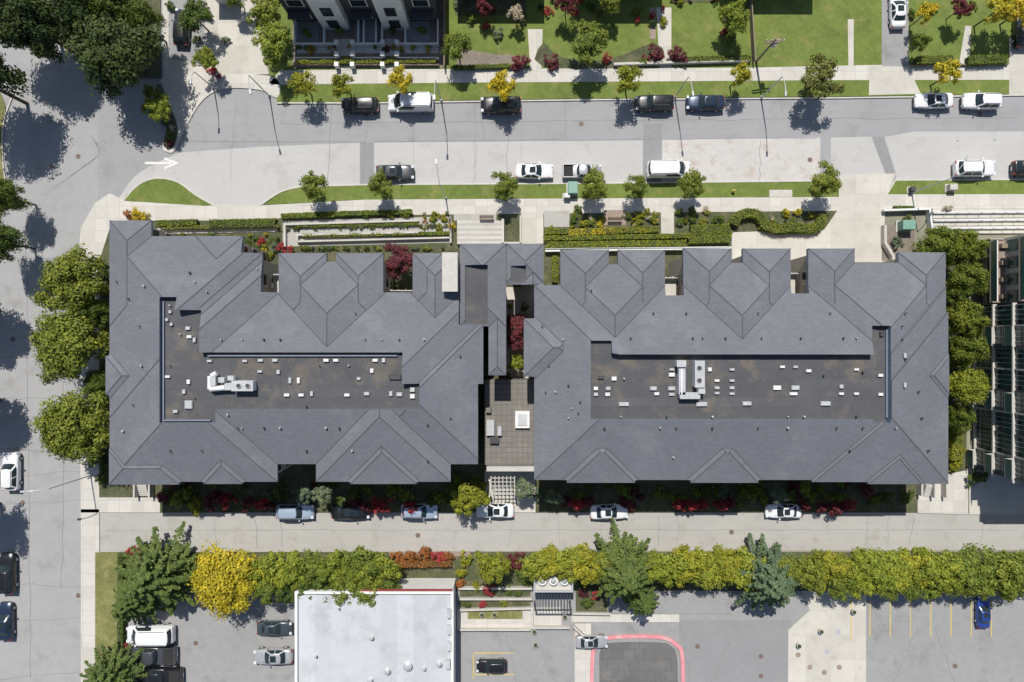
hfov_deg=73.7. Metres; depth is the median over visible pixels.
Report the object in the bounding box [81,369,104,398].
deciduous tree
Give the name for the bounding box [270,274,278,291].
balconies
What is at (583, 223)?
shrub
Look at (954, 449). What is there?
hedge
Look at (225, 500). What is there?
shrub
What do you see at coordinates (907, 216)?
shrub
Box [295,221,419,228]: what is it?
hedge
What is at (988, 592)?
hedgerow tree
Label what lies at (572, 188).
utility cabinet
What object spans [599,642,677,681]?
loading ramp
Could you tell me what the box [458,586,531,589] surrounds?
garden wall
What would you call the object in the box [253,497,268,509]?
shrub
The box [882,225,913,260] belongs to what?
entry paving
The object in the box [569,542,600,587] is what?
hedgerow tree
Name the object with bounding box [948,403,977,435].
deciduous tree
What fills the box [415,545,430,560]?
shrub
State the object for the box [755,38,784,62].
utility pole
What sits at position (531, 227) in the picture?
garden path
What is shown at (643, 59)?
shrub
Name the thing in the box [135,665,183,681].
parked pickup truck
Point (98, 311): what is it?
deciduous tree
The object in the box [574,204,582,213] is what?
shrub
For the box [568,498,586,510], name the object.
shrub
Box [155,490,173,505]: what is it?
shrub
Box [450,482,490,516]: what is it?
garden tree
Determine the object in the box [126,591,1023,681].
parking lot
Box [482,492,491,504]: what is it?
shrub
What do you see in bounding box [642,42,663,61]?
shrub
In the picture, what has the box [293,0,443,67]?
garden bed
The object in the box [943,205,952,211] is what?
shrub
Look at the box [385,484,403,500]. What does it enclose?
shrub
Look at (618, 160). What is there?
concrete lane
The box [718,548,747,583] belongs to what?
hedgerow tree
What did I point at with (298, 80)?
street tree
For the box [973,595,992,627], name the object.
parked car
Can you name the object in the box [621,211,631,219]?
shrub
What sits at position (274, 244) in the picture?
shrub
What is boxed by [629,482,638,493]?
shrub
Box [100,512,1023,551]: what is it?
road
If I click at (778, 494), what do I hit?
garden tree
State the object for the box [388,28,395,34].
shrub
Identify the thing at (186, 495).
shrub
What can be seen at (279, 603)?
garden wall
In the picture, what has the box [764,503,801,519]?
parked car
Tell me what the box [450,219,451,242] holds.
garden wall
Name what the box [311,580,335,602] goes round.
hedgerow tree
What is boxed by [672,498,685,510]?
shrub
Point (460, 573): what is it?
shrub
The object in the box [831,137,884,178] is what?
concrete lane
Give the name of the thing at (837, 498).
shrub
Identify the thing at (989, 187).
verge
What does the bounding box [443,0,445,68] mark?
garden wall
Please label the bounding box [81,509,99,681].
sidewalk
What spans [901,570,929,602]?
hedgerow tree
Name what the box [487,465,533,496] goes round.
pergola
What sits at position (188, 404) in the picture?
roof vents
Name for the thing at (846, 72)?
sidewalk
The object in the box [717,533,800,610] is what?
conifer tree
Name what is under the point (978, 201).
sidewalk
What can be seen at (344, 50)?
garden path
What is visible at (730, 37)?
shrub
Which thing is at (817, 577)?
garden tree
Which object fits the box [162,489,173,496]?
shrub
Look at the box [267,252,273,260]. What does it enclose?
shrub
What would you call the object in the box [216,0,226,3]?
garage
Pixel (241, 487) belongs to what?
shrub
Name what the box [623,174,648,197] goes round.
street tree
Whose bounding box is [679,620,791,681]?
parking lot
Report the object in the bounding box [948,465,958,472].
shrub
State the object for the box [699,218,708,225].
shrub
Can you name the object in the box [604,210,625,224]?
garden path
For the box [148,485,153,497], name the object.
garden wall
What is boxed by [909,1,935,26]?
street tree
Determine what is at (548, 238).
hedge
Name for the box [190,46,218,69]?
street tree
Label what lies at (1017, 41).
parked suv
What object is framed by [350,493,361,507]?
shrub
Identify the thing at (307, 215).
hedge
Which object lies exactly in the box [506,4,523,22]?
street tree
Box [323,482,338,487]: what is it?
shrub
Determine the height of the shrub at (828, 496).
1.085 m
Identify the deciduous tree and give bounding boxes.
[0,0,61,60]
[0,52,34,104]
[0,176,35,218]
[0,220,34,263]
[15,0,78,64]
[28,388,109,466]
[29,308,109,385]
[30,243,108,317]
[48,0,94,41]
[62,1,165,99]
[77,299,109,331]
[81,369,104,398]
[87,0,127,25]
[119,0,168,42]
[187,538,266,622]
[910,226,963,262]
[946,228,990,268]
[946,260,990,296]
[946,285,973,309]
[946,299,990,336]
[948,332,990,369]
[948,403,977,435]
[949,366,991,407]
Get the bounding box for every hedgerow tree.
[245,551,278,586]
[252,578,280,604]
[258,550,294,588]
[272,582,294,604]
[281,550,316,591]
[289,573,316,601]
[298,548,332,586]
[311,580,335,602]
[315,549,346,587]
[329,573,359,606]
[335,547,359,580]
[347,575,378,609]
[348,554,382,589]
[368,552,401,584]
[373,571,401,588]
[522,548,550,582]
[533,542,571,580]
[555,545,586,583]
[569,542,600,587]
[589,549,614,585]
[637,548,670,582]
[652,552,695,588]
[670,543,705,586]
[687,545,725,590]
[704,542,733,584]
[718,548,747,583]
[731,545,769,593]
[777,555,803,587]
[789,554,814,587]
[805,548,834,585]
[813,549,851,591]
[826,575,856,602]
[829,546,863,589]
[845,548,883,589]
[851,571,882,600]
[859,547,897,597]
[873,546,915,594]
[879,581,901,600]
[893,545,934,589]
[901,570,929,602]
[910,546,940,586]
[920,549,963,595]
[923,583,945,601]
[937,551,981,591]
[950,542,998,597]
[950,583,969,598]
[969,580,997,601]
[977,553,1018,598]
[990,549,1023,597]
[996,588,1019,601]
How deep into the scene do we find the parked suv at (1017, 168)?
82.48 m
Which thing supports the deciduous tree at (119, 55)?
on the garden ground at (154, 69)
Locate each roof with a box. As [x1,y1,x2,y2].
[105,220,482,484]
[299,594,450,681]
[460,244,505,374]
[507,244,542,284]
[524,248,948,483]
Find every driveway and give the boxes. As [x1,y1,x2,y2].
[162,0,268,76]
[168,0,205,62]
[733,173,895,261]
[869,66,919,94]
[882,0,908,65]
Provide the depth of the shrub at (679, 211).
82.96 m
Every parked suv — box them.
[0,452,22,490]
[0,552,18,593]
[171,8,190,46]
[276,503,314,521]
[341,95,378,114]
[401,502,437,520]
[476,657,506,674]
[481,94,520,114]
[635,92,673,112]
[952,157,995,177]
[960,90,1001,110]
[1010,160,1023,177]
[1011,10,1023,48]
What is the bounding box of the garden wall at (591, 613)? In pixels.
[572,611,610,614]
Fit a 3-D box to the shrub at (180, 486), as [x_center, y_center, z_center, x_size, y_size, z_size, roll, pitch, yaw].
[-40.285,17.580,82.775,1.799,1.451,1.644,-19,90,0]
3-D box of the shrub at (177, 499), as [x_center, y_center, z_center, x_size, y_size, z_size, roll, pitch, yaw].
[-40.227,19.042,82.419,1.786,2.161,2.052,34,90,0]
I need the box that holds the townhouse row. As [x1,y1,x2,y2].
[278,0,438,29]
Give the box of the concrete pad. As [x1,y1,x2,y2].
[769,190,791,196]
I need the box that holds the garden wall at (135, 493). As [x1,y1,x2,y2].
[133,485,138,497]
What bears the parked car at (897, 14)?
on the driveway at (895, 47)
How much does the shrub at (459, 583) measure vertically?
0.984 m
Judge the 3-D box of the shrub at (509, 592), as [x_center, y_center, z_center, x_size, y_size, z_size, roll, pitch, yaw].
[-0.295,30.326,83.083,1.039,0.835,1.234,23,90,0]
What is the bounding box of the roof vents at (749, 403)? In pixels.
[541,289,929,457]
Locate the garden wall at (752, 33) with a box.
[748,0,755,62]
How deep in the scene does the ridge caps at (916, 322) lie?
73.25 m
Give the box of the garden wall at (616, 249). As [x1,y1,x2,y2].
[545,247,731,251]
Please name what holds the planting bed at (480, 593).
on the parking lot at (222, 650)
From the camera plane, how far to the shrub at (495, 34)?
82.83 m
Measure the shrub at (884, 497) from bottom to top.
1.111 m
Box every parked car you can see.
[0,601,16,640]
[253,646,292,666]
[257,619,292,637]
[331,503,369,520]
[376,162,414,180]
[476,502,513,519]
[515,161,552,179]
[575,633,607,650]
[590,503,627,519]
[686,92,724,111]
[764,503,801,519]
[887,0,907,28]
[913,90,953,109]
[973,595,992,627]
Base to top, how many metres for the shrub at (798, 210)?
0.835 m
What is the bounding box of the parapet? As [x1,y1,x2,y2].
[295,589,453,681]
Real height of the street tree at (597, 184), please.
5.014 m
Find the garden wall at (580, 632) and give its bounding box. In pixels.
[572,624,584,635]
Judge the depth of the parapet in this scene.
78.60 m
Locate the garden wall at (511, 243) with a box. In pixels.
[502,242,519,243]
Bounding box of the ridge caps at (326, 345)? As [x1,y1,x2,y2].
[105,220,482,484]
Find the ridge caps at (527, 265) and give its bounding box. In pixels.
[507,244,543,283]
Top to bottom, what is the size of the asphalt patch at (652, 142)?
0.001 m
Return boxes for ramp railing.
[932,211,1023,228]
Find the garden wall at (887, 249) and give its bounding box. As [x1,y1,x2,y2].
[881,225,894,260]
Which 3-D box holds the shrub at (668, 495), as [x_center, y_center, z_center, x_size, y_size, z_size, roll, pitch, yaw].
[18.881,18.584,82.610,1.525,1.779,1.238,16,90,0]
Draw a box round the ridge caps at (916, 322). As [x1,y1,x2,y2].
[524,248,949,483]
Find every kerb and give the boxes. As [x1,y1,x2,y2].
[1,85,16,179]
[124,177,213,205]
[258,180,838,205]
[277,94,1023,103]
[590,634,684,681]
[886,179,1023,195]
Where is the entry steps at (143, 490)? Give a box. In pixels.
[136,484,931,495]
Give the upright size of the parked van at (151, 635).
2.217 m
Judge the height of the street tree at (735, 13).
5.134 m
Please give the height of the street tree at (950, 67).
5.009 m
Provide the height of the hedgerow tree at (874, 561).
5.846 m
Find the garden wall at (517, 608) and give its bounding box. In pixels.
[458,606,568,628]
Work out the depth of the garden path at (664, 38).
83.47 m
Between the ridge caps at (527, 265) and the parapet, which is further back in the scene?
the parapet
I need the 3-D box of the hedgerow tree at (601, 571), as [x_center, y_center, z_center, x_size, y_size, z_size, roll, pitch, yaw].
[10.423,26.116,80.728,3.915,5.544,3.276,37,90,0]
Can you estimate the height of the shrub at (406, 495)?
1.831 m
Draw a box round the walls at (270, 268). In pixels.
[153,228,459,472]
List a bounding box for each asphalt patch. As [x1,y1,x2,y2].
[360,143,373,183]
[643,124,661,181]
[873,137,894,173]
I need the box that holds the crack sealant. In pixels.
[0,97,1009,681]
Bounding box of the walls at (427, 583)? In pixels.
[298,578,455,681]
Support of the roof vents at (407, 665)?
on the flat roof at (402, 629)
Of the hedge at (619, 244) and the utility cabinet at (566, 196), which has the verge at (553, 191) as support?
the utility cabinet at (566, 196)
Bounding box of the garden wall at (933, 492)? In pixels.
[930,484,935,497]
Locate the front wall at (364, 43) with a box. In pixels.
[294,19,439,68]
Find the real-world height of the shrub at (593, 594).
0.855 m
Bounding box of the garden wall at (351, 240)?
[297,237,449,242]
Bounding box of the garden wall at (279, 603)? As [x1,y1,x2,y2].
[271,601,294,604]
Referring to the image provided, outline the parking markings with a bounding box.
[473,600,991,678]
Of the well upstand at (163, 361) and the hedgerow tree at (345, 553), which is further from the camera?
the hedgerow tree at (345, 553)
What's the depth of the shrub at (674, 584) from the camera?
82.49 m
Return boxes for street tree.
[177,0,213,32]
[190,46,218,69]
[225,0,246,8]
[245,0,281,27]
[251,20,291,66]
[286,69,317,96]
[298,170,328,199]
[330,72,353,97]
[367,167,392,198]
[386,64,413,93]
[441,31,471,60]
[476,0,492,17]
[485,69,516,102]
[490,171,518,201]
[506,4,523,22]
[554,0,578,14]
[567,19,609,65]
[581,164,608,200]
[599,0,619,14]
[615,65,643,93]
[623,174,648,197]
[675,167,706,198]
[717,0,750,34]
[729,60,752,87]
[799,52,845,98]
[810,160,842,197]
[907,32,932,51]
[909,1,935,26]
[930,58,961,85]
[945,0,974,19]
[973,0,1014,26]
[999,0,1023,28]
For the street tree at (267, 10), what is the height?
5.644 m
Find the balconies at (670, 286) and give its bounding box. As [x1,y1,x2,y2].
[665,277,676,294]
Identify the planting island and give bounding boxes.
[156,83,176,148]
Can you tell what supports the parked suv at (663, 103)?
on the road at (131, 136)
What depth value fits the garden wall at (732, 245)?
82.70 m
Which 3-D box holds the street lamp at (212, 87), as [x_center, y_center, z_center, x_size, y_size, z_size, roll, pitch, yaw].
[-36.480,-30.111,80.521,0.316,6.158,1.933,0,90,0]
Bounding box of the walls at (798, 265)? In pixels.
[559,256,895,294]
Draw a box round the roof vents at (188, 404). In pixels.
[115,268,460,461]
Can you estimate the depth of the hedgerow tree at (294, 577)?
78.57 m
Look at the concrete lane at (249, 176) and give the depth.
83.59 m
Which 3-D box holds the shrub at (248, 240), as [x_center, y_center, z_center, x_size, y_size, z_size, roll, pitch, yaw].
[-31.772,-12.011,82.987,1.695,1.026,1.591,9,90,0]
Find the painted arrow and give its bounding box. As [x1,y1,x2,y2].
[145,158,177,168]
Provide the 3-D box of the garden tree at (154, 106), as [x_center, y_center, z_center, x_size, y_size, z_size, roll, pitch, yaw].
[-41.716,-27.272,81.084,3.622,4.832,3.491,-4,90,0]
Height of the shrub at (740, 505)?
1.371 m
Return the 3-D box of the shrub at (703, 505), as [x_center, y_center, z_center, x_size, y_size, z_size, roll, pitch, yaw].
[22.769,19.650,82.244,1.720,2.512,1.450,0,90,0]
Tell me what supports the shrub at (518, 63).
on the garden bed at (470, 57)
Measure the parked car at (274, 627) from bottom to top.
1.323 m
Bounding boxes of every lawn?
[268,0,1015,104]
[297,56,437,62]
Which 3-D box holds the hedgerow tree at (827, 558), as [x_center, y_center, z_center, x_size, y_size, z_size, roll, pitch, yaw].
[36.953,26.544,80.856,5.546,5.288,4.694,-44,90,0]
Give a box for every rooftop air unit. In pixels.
[207,371,255,391]
[675,360,704,398]
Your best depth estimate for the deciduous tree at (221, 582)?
78.25 m
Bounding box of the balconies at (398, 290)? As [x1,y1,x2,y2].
[387,289,412,291]
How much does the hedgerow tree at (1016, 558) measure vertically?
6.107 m
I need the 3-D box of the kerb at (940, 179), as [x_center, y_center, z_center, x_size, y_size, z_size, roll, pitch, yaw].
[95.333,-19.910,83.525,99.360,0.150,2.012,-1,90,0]
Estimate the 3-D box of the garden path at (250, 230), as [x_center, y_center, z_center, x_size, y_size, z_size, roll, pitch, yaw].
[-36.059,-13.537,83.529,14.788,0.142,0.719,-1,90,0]
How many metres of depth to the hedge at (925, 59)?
82.71 m
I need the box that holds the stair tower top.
[442,252,457,291]
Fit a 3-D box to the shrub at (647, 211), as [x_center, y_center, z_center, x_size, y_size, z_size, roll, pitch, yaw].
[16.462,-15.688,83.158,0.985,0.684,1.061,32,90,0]
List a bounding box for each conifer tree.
[79,641,147,681]
[111,581,166,624]
[114,521,200,616]
[584,518,651,604]
[621,576,659,615]
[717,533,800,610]
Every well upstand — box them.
[162,301,210,420]
[208,355,396,355]
[885,330,887,417]
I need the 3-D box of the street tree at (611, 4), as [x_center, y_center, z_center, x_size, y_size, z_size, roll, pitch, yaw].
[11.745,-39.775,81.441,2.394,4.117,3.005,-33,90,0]
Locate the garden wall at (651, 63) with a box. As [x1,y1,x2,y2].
[613,60,749,66]
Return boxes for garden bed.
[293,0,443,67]
[455,0,525,14]
[457,49,525,67]
[534,43,664,68]
[673,0,717,1]
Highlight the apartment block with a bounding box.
[966,234,1023,482]
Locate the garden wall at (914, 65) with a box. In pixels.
[909,63,1008,66]
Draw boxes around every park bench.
[479,215,492,220]
[608,217,621,222]
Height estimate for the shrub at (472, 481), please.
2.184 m
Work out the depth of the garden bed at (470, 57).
83.46 m
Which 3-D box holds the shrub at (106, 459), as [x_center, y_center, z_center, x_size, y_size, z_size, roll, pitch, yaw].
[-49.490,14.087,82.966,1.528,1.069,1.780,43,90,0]
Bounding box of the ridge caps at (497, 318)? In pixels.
[460,244,505,374]
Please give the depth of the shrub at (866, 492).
81.94 m
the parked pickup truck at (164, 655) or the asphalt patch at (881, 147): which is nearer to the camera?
the parked pickup truck at (164, 655)
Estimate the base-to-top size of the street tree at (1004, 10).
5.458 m
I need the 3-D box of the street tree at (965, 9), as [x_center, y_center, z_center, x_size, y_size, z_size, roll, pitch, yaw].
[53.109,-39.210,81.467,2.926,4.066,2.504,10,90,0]
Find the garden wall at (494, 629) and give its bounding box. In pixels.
[458,627,529,630]
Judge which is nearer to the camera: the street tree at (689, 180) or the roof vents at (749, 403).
the roof vents at (749, 403)
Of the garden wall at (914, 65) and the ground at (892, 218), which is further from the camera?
the ground at (892, 218)
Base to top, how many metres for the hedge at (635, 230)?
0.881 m
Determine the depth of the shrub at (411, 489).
82.68 m
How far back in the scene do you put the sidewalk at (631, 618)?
83.48 m
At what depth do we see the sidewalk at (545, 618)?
83.48 m
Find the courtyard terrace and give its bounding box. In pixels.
[485,378,533,464]
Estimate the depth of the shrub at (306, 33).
82.95 m
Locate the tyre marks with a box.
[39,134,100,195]
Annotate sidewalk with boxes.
[79,193,838,511]
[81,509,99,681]
[99,497,159,511]
[157,74,279,152]
[270,65,1008,84]
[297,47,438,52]
[457,607,561,629]
[571,614,678,621]
[885,194,1023,208]
[917,470,967,513]
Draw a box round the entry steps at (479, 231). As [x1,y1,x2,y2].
[457,220,501,244]
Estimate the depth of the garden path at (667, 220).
83.46 m
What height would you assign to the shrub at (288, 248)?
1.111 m
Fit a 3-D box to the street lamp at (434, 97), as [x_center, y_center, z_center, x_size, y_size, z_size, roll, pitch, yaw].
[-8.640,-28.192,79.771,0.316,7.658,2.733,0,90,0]
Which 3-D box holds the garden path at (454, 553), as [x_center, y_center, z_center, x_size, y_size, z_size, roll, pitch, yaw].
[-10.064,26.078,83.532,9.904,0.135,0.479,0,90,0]
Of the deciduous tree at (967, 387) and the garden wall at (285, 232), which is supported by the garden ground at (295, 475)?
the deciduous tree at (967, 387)
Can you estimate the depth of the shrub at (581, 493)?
82.48 m
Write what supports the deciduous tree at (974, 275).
on the garden ground at (295, 475)
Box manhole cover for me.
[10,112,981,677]
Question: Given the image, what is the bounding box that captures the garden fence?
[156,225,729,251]
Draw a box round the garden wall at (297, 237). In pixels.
[296,231,417,240]
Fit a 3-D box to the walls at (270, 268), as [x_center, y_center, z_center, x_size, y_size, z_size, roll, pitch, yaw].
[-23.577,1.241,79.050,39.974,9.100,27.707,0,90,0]
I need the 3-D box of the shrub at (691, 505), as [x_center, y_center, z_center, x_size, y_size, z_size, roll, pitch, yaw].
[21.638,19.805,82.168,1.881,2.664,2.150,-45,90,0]
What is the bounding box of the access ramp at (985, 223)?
[932,209,1023,233]
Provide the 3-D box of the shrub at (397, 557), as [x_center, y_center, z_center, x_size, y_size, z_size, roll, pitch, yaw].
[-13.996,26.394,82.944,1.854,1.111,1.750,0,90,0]
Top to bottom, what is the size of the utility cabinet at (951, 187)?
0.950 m
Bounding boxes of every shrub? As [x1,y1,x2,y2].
[88,455,99,467]
[95,268,108,285]
[95,471,107,485]
[99,363,104,372]
[99,448,108,463]
[100,461,108,473]
[123,209,132,218]
[124,544,149,559]
[131,207,141,219]
[141,211,149,219]
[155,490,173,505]
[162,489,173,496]
[164,0,174,10]
[165,140,173,147]
[166,129,173,139]
[170,484,179,492]
[170,490,183,508]
[171,482,184,491]
[173,485,192,494]
[180,482,190,488]
[182,486,198,500]
[183,497,193,505]
[186,496,201,516]
[192,35,200,43]
[197,0,209,12]
[203,494,215,509]
[204,67,216,74]
[205,484,218,488]
[207,490,229,511]
[219,492,239,509]
[221,36,230,43]
[233,482,246,492]
[242,496,258,512]
[244,237,257,246]
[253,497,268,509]
[257,237,265,244]
[260,492,274,509]
[264,500,275,509]
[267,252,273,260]
[270,482,284,502]
[271,240,277,249]
[275,242,285,250]
[278,485,289,501]
[281,246,293,252]
[301,28,311,36]
[310,482,320,495]
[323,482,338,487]
[335,27,342,34]
[335,496,345,505]
[348,488,361,498]
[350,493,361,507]
[358,502,370,512]
[361,484,374,495]
[370,496,384,514]
[375,497,392,512]
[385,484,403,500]
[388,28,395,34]
[390,551,403,562]
[397,484,413,501]
[400,551,415,568]
[402,501,417,514]
[403,484,413,496]
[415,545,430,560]
[416,27,426,34]
[426,491,436,507]
[430,551,446,563]
[431,211,440,218]
[432,491,444,499]
[434,494,444,503]
[435,224,442,231]
[435,490,451,505]
[441,551,454,560]
[448,220,455,228]
[452,475,461,483]
[453,0,460,8]
[455,569,467,577]
[455,579,465,587]
[460,549,472,566]
[462,600,471,607]
[466,14,476,23]
[467,474,480,487]
[472,579,480,591]
[477,482,487,491]
[478,600,486,608]
[482,21,490,29]
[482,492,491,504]
[482,584,495,596]
[490,5,496,14]
[491,25,503,38]
[499,600,507,607]
[505,551,524,569]
[505,585,511,595]
[510,54,530,71]
[510,559,522,571]
[514,566,526,582]
[515,590,522,596]
[519,15,526,25]
[521,302,528,310]
[521,578,530,586]
[532,488,543,502]
[537,3,544,8]
[543,6,554,15]
[543,53,558,70]
[560,495,570,507]
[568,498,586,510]
[570,215,576,224]
[572,489,586,500]
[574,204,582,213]
[576,579,590,588]
[578,587,588,596]
[579,220,589,227]
[580,598,594,608]
[581,497,593,506]
[585,2,596,11]
[585,483,595,492]
[589,217,594,225]
[592,591,601,600]
[600,483,610,487]
[602,52,611,63]
[613,484,630,495]
[619,495,635,511]
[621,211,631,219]
[622,488,636,500]
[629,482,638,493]
[630,486,639,498]
[632,7,640,15]
[632,211,642,219]
[635,493,644,501]
[637,57,647,64]
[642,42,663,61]
[643,208,649,216]
[648,19,656,26]
[654,486,665,498]
[659,15,668,27]
[662,490,674,499]
[662,577,678,588]
[667,45,688,62]
[671,495,689,511]
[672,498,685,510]
[674,208,682,215]
[676,217,685,225]
[682,498,700,512]
[687,216,696,224]
[688,206,695,214]
[692,487,700,496]
[697,498,709,510]
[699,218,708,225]
[701,483,716,498]
[710,483,727,499]
[711,216,718,224]
[712,498,729,510]
[718,215,724,222]
[719,28,728,35]
[724,28,736,44]
[726,497,737,508]
[735,483,750,498]
[735,497,744,508]
[737,483,752,498]
[746,480,767,496]
[746,484,757,501]
[759,496,768,506]
[783,208,789,217]
[783,490,795,501]
[787,481,802,498]
[792,208,802,214]
[797,495,809,511]
[798,480,811,496]
[805,211,814,218]
[808,492,817,502]
[815,483,824,495]
[815,502,829,513]
[820,493,831,502]
[829,501,847,516]
[830,492,848,507]
[834,482,849,489]
[839,498,857,510]
[843,482,852,490]
[858,482,873,498]
[866,496,879,505]
[870,495,880,504]
[880,492,894,505]
[891,236,904,247]
[898,485,914,503]
[902,214,911,219]
[909,8,916,18]
[929,2,940,9]
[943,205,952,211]
[948,460,963,468]
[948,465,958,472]
[949,461,962,468]
[966,472,982,487]
[968,0,978,10]
[973,467,989,482]
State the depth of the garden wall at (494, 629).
83.00 m
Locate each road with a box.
[0,2,97,681]
[98,0,1023,203]
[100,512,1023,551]
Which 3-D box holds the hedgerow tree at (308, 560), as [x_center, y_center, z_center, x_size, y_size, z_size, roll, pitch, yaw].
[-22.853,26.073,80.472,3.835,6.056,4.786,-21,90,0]
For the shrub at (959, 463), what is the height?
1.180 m
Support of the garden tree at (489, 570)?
on the garden ground at (511, 578)
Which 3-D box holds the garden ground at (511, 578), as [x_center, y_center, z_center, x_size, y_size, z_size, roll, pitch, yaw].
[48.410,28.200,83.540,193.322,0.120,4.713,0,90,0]
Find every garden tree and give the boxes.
[140,93,172,122]
[142,83,161,100]
[291,484,311,504]
[311,484,332,508]
[342,545,389,586]
[383,241,412,280]
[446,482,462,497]
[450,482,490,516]
[474,550,510,584]
[506,313,528,340]
[506,333,523,351]
[506,353,523,370]
[512,476,536,499]
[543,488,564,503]
[768,483,789,504]
[796,554,827,596]
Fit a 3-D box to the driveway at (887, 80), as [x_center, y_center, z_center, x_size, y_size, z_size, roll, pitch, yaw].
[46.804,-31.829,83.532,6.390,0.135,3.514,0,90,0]
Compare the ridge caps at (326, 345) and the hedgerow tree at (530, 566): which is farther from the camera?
the hedgerow tree at (530, 566)
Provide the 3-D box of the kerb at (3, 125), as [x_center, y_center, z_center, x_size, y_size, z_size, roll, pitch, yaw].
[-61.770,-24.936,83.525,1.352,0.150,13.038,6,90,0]
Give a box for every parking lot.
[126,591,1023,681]
[467,630,574,681]
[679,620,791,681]
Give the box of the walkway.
[609,591,730,613]
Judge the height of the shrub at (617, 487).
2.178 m
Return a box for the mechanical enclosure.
[534,565,572,610]
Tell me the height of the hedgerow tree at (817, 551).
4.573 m
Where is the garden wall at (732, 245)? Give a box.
[730,234,733,259]
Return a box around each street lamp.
[20,474,91,492]
[190,71,214,88]
[248,75,270,97]
[433,80,442,101]
[435,159,446,198]
[674,76,693,97]
[760,76,786,97]
[911,155,968,193]
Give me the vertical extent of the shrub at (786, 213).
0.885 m
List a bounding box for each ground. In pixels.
[56,0,160,77]
[99,211,966,511]
[117,552,1022,590]
[260,0,1023,551]
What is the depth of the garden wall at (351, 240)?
82.90 m
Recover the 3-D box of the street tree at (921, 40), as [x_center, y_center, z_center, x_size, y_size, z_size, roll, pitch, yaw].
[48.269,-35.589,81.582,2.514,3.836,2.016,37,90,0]
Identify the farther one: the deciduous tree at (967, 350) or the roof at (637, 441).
the deciduous tree at (967, 350)
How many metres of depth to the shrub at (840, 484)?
82.23 m
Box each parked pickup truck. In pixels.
[128,644,177,666]
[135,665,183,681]
[562,162,600,178]
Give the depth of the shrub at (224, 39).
82.95 m
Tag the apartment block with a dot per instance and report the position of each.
(998, 438)
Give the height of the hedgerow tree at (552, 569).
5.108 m
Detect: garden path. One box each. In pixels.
[158,228,277,233]
[283,217,450,245]
[339,39,350,69]
[384,39,395,69]
[389,552,469,555]
[454,214,495,220]
[485,470,535,511]
[504,287,533,377]
[521,212,542,286]
[528,29,542,69]
[544,211,568,226]
[575,623,590,681]
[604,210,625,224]
[650,8,655,38]
[656,8,670,68]
[661,209,673,233]
[848,19,853,65]
[960,26,970,63]
[1008,38,1023,94]
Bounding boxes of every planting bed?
[353,235,449,236]
[460,590,529,596]
[460,600,529,606]
[468,610,521,618]
[576,590,606,611]
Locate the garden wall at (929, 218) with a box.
[881,208,932,229]
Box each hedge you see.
[117,551,126,661]
[156,219,198,226]
[162,224,279,229]
[208,218,276,226]
[280,211,334,218]
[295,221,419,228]
[296,58,435,65]
[302,231,451,237]
[315,209,412,216]
[394,559,451,567]
[453,63,522,70]
[543,232,731,241]
[545,228,567,234]
[545,239,686,247]
[551,255,558,282]
[568,227,614,235]
[614,226,658,234]
[671,54,751,61]
[687,233,730,244]
[689,223,730,233]
[727,208,827,234]
[775,231,818,234]
[893,205,913,208]
[913,54,953,66]
[948,423,962,460]
[964,54,1007,66]
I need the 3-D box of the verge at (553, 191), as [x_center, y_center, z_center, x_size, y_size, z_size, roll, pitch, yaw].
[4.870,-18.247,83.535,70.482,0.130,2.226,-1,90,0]
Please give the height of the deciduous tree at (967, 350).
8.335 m
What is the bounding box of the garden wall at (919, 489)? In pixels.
[916,484,922,495]
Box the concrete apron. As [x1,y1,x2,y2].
[788,591,865,681]
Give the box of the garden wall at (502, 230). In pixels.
[502,219,503,242]
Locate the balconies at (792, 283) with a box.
[791,272,798,292]
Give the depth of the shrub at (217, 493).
81.78 m
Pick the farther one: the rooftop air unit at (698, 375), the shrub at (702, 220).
the shrub at (702, 220)
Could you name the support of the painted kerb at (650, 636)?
on the parking lot at (222, 650)
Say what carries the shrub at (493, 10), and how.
on the garden bed at (468, 7)
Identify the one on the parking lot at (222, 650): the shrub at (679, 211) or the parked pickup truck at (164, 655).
the parked pickup truck at (164, 655)
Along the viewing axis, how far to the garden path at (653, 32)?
83.47 m
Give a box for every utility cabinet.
[562,193,570,199]
[566,181,577,196]
[896,220,915,231]
[906,186,915,192]
[945,184,957,191]
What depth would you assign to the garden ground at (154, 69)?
83.48 m
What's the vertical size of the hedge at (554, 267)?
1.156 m
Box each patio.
[297,21,318,41]
[355,21,378,41]
[407,21,429,41]
[969,467,1023,513]
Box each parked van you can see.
[126,622,175,646]
[388,91,433,113]
[646,158,690,178]
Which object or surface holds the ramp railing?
on the access ramp at (985, 223)
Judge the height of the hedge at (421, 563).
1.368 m
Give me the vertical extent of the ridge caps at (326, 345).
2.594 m
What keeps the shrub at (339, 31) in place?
on the garden bed at (331, 35)
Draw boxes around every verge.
[0,93,5,219]
[95,552,117,667]
[125,179,211,205]
[264,182,838,204]
[888,180,1023,193]
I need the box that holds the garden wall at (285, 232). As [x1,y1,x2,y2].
[284,220,418,246]
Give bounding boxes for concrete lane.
[119,143,359,204]
[374,140,642,183]
[662,138,819,182]
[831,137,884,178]
[885,131,1023,178]
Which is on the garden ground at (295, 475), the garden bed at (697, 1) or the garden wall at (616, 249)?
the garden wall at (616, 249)
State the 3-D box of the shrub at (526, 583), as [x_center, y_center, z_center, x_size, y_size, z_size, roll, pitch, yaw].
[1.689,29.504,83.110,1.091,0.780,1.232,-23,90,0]
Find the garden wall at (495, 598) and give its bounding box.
[458,596,531,599]
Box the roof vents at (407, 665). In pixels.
[314,607,451,681]
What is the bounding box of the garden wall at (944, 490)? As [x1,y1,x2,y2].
[941,484,947,497]

